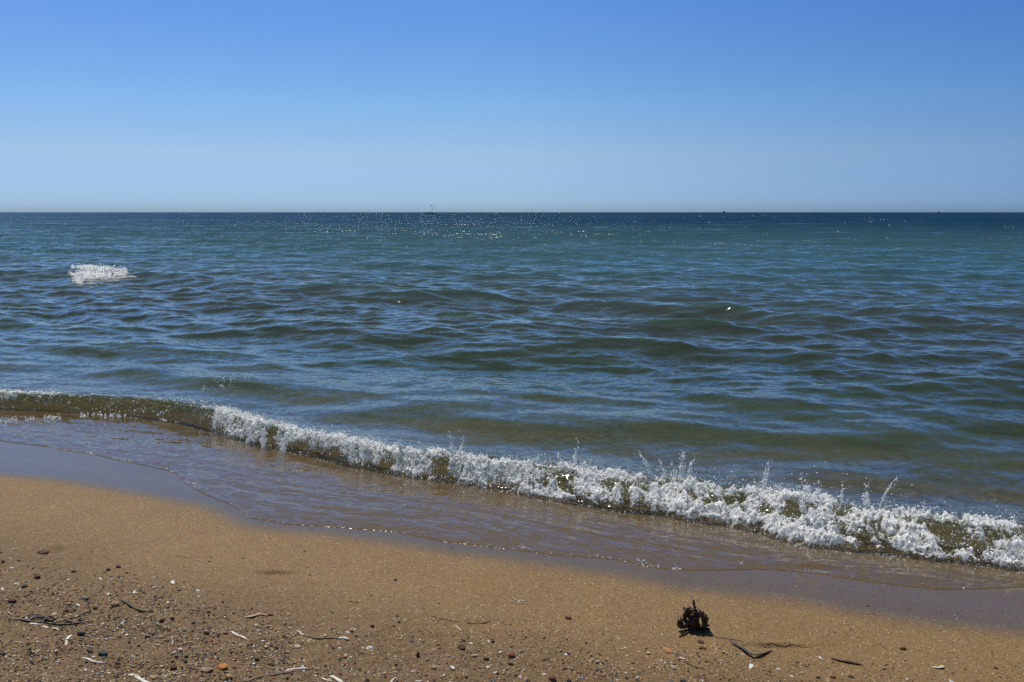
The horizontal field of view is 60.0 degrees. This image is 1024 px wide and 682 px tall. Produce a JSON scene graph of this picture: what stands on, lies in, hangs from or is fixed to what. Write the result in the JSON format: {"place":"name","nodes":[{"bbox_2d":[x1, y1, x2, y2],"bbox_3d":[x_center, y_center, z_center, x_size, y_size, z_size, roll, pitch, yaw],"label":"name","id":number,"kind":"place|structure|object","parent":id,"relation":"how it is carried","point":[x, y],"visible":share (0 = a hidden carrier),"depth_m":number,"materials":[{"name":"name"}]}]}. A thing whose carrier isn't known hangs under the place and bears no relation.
{"place":"outdoors","nodes":[
{"label":"outdoors","id":0,"kind":"place"},
{"bbox_2d":[0,374,1019,588],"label":"shoreline bubbles","id":1,"kind":"object","parent":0,"point":[84,415],"visible":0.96,"depth_m":6.66,"materials":[{"name":"liquid"}]},
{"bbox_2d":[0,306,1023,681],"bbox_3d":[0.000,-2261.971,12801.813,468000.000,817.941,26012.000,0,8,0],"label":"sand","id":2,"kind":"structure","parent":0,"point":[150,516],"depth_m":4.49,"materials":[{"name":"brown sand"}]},
{"bbox_2d":[7,598,16,601],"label":"pebble","id":3,"kind":"object","parent":2,"relation":"on","point":[12,600],"visible":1,"depth_m":3.19,"materials":[{"name":"red stone"}]},
{"bbox_2d":[37,549,48,554],"bbox_3d":[-1.968,0.889,3.721,0.044,0.025,0.040,3,9,19],"label":"pebble","id":4,"kind":"object","parent":2,"relation":"on","point":[42,551],"visible":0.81,"depth_m":3.71,"materials":[{"name":"red stone"}]},
{"bbox_2d":[13,604,90,628],"bbox_3d":[-1.576,0.954,3.051,0.247,0.018,0.174,-7,11,-38],"label":"seagrass tangle","id":5,"kind":"object","parent":2,"relation":"on","point":[38,616],"visible":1,"depth_m":3.04,"materials":[{"name":"black plant"}]},
{"bbox_2d":[77,630,85,635],"bbox_3d":[-1.421,0.965,2.925,0.030,0.019,0.016,-7,8,5],"label":"pebble","id":6,"kind":"object","parent":2,"relation":"on","point":[81,632],"visible":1,"depth_m":2.92,"materials":[{"name":"grey stone"}]},
{"bbox_2d":[81,657,120,666],"bbox_3d":[-1.276,0.996,2.750,0.145,0.014,0.020,2,8,12],"label":"twig","id":7,"kind":"object","parent":2,"relation":"on","point":[89,659],"visible":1,"depth_m":2.75,"materials":[{"name":"beige wood"}]},
{"bbox_2d":[98,650,107,654],"bbox_3d":[-1.289,0.982,2.794,0.030,0.015,0.020,5,7,-14],"label":"pebble","id":8,"kind":"object","parent":2,"relation":"on","point":[102,652],"visible":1,"depth_m":2.79,"materials":[{"name":"grey stone"}]},
{"bbox_2d":[110,601,119,605],"bbox_3d":[-1.417,0.939,3.165,0.032,0.021,0.020,-1,8,-8],"label":"pebble","id":9,"kind":"object","parent":2,"relation":"on","point":[114,603],"visible":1,"depth_m":3.16,"materials":[{"name":"beige stone"}]},
{"bbox_2d":[128,674,147,681],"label":"dry seagrass","id":10,"kind":"object","parent":2,"relation":"on","point":[140,679],"visible":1,"depth_m":2.64,"materials":[{"name":"white plant"}]},
{"bbox_2d":[119,599,161,626],"bbox_3d":[-1.292,0.951,3.126,0.358,0.019,0.057,8,11,43],"label":"twig","id":11,"kind":"object","parent":2,"relation":"on","point":[137,609],"visible":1,"depth_m":3.14,"materials":[{"name":"grey wood"}]},
{"bbox_2d":[170,665,176,669],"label":"pebble","id":12,"kind":"object","parent":2,"relation":"on","point":[173,667],"visible":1,"depth_m":2.72,"materials":[{"name":"red stone"}]},
{"bbox_2d":[200,667,212,672],"bbox_3d":[-0.926,0.999,2.692,0.039,0.012,0.034,-3,1,16],"label":"pebble","id":13,"kind":"object","parent":2,"relation":"on","point":[206,669],"visible":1,"depth_m":2.68,"materials":[{"name":"pink stone"}]},
{"bbox_2d":[170,607,242,610],"bbox_3d":[-1.067,0.957,3.167,0.308,0.014,0.041,0,8,0],"label":"root strand","id":14,"kind":"object","parent":2,"relation":"on","point":[197,610],"visible":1,"depth_m":3.15},
{"bbox_2d":[218,663,227,669],"bbox_3d":[-0.884,0.996,2.711,0.032,0.014,0.024,-9,13,-10],"label":"pebble","id":15,"kind":"object","parent":2,"relation":"on","point":[222,666],"visible":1,"depth_m":2.71,"materials":[{"name":"orange stone"}]},
{"bbox_2d":[226,674,232,679],"bbox_3d":[-0.844,1.004,2.649,0.016,0.016,0.023,-7,11,-40],"label":"pebble","id":16,"kind":"object","parent":2,"relation":"on","point":[229,676],"visible":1,"depth_m":2.64,"materials":[{"name":"beige stone"}]},
{"bbox_2d":[231,631,247,639],"bbox_3d":[-0.906,0.984,2.956,0.098,0.009,0.010,7,11,40],"label":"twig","id":17,"kind":"object","parent":2,"relation":"on","point":[236,634],"visible":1,"depth_m":2.96,"materials":[{"name":"beige wood"}]},
{"bbox_2d":[245,613,272,617],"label":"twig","id":18,"kind":"object","parent":2,"relation":"on","point":[269,614],"visible":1,"depth_m":3.12,"materials":[{"name":"beige wood"}]},
{"bbox_2d":[243,667,310,681],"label":"twig","id":19,"kind":"object","parent":2,"relation":"on","point":[281,672],"visible":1,"depth_m":2.69,"materials":[{"name":"beige wood"}]},
{"bbox_2d":[296,630,349,639],"bbox_3d":[-0.639,0.984,2.951,0.204,0.012,0.037,3,9,18],"label":"twig","id":20,"kind":"object","parent":2,"relation":"on","point":[300,633],"visible":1,"depth_m":2.94,"materials":[{"name":"beige wood"}]},
{"bbox_2d":[321,675,342,681],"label":"twig","id":21,"kind":"object","parent":2,"relation":"on","point":[335,678],"visible":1,"depth_m":2.66,"materials":[{"name":"beige wood"}]},
{"bbox_2d":[430,615,488,623],"bbox_3d":[-0.185,0.985,3.123,0.219,0.013,0.036,1,8,8],"label":"root strand","id":22,"kind":"object","parent":2,"relation":"on","point":[458,621],"visible":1,"depth_m":3.11},
{"bbox_2d":[458,644,464,649],"bbox_3d":[-0.165,1.002,2.900,0.026,0.014,0.022,5,17,1],"label":"pebble","id":23,"kind":"object","parent":2,"relation":"on","point":[461,646],"visible":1,"depth_m":2.90,"materials":[{"name":"red stone"}]},
{"bbox_2d":[508,652,514,657],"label":"pebble","id":24,"kind":"object","parent":2,"relation":"on","point":[511,655],"visible":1,"depth_m":2.85,"materials":[{"name":"red stone"}]},
{"bbox_2d":[0,544,1023,681],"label":"grit","id":25,"kind":"object","parent":2,"relation":"on","point":[32,658],"visible":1,"depth_m":2.85,"materials":[{"name":"grey gravel"}]},
{"bbox_2d":[665,649,672,652],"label":"pebble","id":26,"kind":"object","parent":2,"relation":"on","point":[668,650],"visible":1,"depth_m":2.90,"materials":[{"name":"orange stone"}]},
{"bbox_2d":[679,657,703,668],"bbox_3d":[0.568,1.026,2.822,0.017,0.007,0.106,-6,10,-36],"label":"twig","id":27,"kind":"object","parent":2,"relation":"on","point":[684,659],"visible":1,"depth_m":2.82,"materials":[{"name":"wood"}]},
{"bbox_2d":[676,599,709,637],"bbox_3d":[0.619,0.960,3.074,0.138,0.122,0.068,-3,9,-22],"label":"seaweed clump","id":28,"kind":"object","parent":2,"relation":"on","point":[693,615],"visible":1,"depth_m":3.08,"materials":[{"name":"black plant"}]},
{"bbox_2d":[729,640,771,655],"bbox_3d":[0.778,1.018,2.932,0.145,0.020,0.095,5,9,29],"label":"dry seagrass","id":29,"kind":"object","parent":2,"relation":"on","point":[738,645],"visible":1,"depth_m":2.92},
{"bbox_2d":[764,643,806,647],"bbox_3d":[0.928,1.025,2.985,0.180,0.010,0.016,1,8,5],"label":"root strand","id":30,"kind":"object","parent":2,"relation":"on","point":[785,646],"visible":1,"depth_m":2.99},
{"bbox_2d":[831,657,861,664],"bbox_3d":[1.082,1.033,2.861,0.100,0.011,0.023,4,9,25],"label":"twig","id":31,"kind":"object","parent":2,"relation":"on","point":[847,661],"visible":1,"depth_m":2.85,"materials":[{"name":"brown wood"}]},
{"bbox_2d":[0,212,1023,532],"bbox_3d":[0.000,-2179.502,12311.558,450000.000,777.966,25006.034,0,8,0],"label":"sea","id":32,"kind":"structure","parent":0,"point":[918,286],"depth_m":19.37,"materials":[{"name":"liquid"}]},
{"bbox_2d":[68,264,134,284],"bbox_3d":[-9.991,-1.746,21.977,1.899,0.381,11.738,-4,9,-26],"label":"whitecap foam","id":33,"kind":"object","parent":32,"relation":"on","point":[97,274],"visible":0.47,"depth_m":19.95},
{"bbox_2d":[68,263,136,282],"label":"whitecap droplets","id":34,"kind":"object","parent":33,"relation":"on","point":[92,269],"visible":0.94,"depth_m":19.98,"materials":[{"name":"liquid"}]},
{"bbox_2d":[2,215,1005,285],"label":"sea spray flecks","id":35,"kind":"object","parent":32,"relation":"on","point":[417,222],"visible":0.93,"depth_m":83.83,"materials":[{"name":"liquid"}]},
{"bbox_2d":[0,389,1023,570],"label":"breaking wave foam","id":36,"kind":"object","parent":32,"relation":"on","point":[714,511],"visible":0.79,"depth_m":4.60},
{"bbox_2d":[0,385,1023,572],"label":"splash droplets","id":37,"kind":"object","parent":32,"relation":"on","point":[263,440],"visible":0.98,"depth_m":4.77,"materials":[{"name":"liquid"}]},
{"bbox_2d":[0,0,1023,211],"label":"sky","id":38,"kind":"structure","parent":0,"point":[106,105],"materials":[{"name":"blue"}]}
]}

